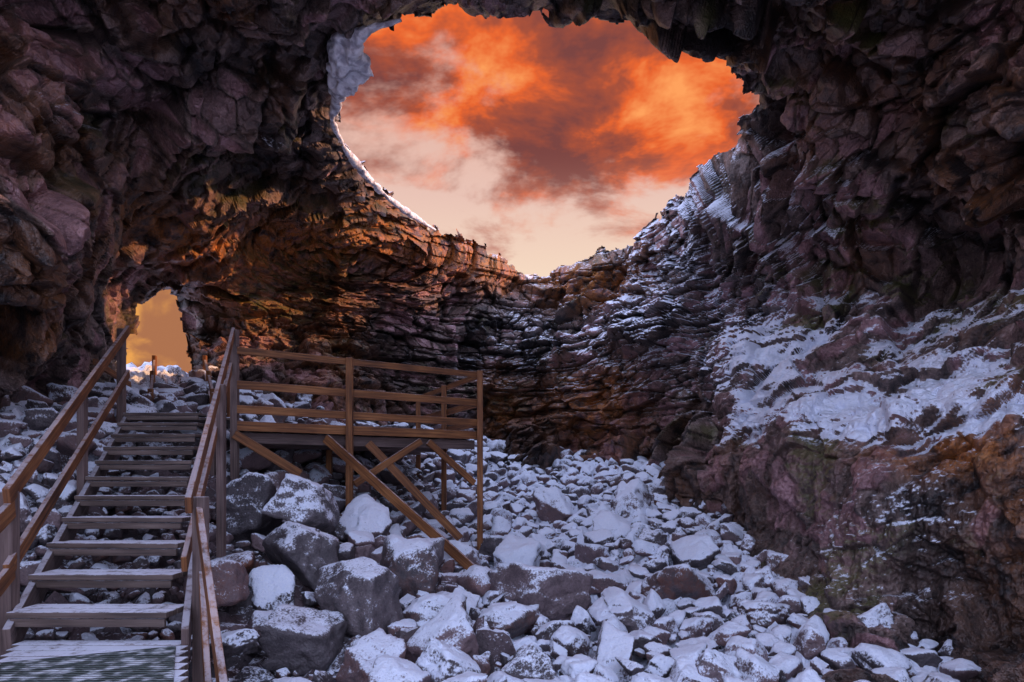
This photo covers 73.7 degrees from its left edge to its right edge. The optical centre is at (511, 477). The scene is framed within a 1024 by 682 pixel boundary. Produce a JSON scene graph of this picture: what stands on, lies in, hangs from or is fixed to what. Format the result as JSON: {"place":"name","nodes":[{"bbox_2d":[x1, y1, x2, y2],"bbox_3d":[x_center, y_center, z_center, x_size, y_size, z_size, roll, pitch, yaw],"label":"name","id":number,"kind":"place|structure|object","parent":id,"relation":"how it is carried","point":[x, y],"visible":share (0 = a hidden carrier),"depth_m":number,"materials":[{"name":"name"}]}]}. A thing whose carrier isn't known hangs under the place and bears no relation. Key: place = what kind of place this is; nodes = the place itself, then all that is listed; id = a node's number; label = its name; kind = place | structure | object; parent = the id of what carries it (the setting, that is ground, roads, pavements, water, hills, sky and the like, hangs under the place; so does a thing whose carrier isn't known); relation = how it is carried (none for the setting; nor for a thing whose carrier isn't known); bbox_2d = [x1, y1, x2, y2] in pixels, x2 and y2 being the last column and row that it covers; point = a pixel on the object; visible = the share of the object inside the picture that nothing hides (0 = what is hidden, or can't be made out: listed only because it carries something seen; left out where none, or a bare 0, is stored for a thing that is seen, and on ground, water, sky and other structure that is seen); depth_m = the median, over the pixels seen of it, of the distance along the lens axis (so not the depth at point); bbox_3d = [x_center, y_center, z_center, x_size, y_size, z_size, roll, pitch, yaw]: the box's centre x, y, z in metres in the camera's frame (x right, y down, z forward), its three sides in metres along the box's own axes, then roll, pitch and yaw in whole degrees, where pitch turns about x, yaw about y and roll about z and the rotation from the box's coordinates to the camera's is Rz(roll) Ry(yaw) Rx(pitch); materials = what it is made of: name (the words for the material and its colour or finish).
{"place":"outdoors","nodes":[
{"label":"outdoors","id":0,"kind":"place"},
{"bbox_2d":[126,3,759,370],"label":"sky","id":1,"kind":"structure","parent":0,"point":[544,146],"materials":[{"name":"orange"}]},
{"bbox_2d":[0,361,933,681],"bbox_3d":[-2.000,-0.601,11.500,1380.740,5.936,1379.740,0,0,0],"label":"ground","id":2,"kind":"structure","parent":0,"point":[248,667],"depth_m":7.04,"materials":[{"name":"white snow"}]},
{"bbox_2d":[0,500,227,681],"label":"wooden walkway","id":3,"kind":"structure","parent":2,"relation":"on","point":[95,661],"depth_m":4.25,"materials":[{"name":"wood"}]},
{"bbox_2d":[0,325,238,681],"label":"wooden staircase","id":4,"kind":"structure","parent":2,"relation":"on","point":[22,614],"depth_m":5.90,"materials":[{"name":"brown wood"}]},
{"bbox_2d":[93,355,214,411],"bbox_3d":[-6.524,-1.553,13.216,1.578,2.434,5.649,0,0,-20],"label":"wooden railing","id":5,"kind":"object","parent":2,"relation":"on","point":[153,373],"depth_m":13.35,"materials":[{"name":"brown wood"}]},
{"bbox_2d":[132,347,482,570],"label":"wooden viewing platform","id":6,"kind":"structure","parent":2,"relation":"on","point":[343,442],"depth_m":10.88,"materials":[{"name":"brown wood"}]},
{"bbox_2d":[0,371,992,681],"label":"boulder pile","id":7,"kind":"object","parent":2,"relation":"on","point":[366,587],"visible":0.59,"depth_m":7.64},
{"bbox_2d":[0,0,1023,681],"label":"lava cave wall","id":8,"kind":"structure","parent":2,"relation":"on","point":[788,328],"depth_m":10.46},
{"bbox_2d":[326,18,435,230],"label":"snow cornice","id":9,"kind":"structure","parent":8,"relation":"attached to","point":[348,68],"depth_m":10.51,"materials":[{"name":"white snow"}]}
]}

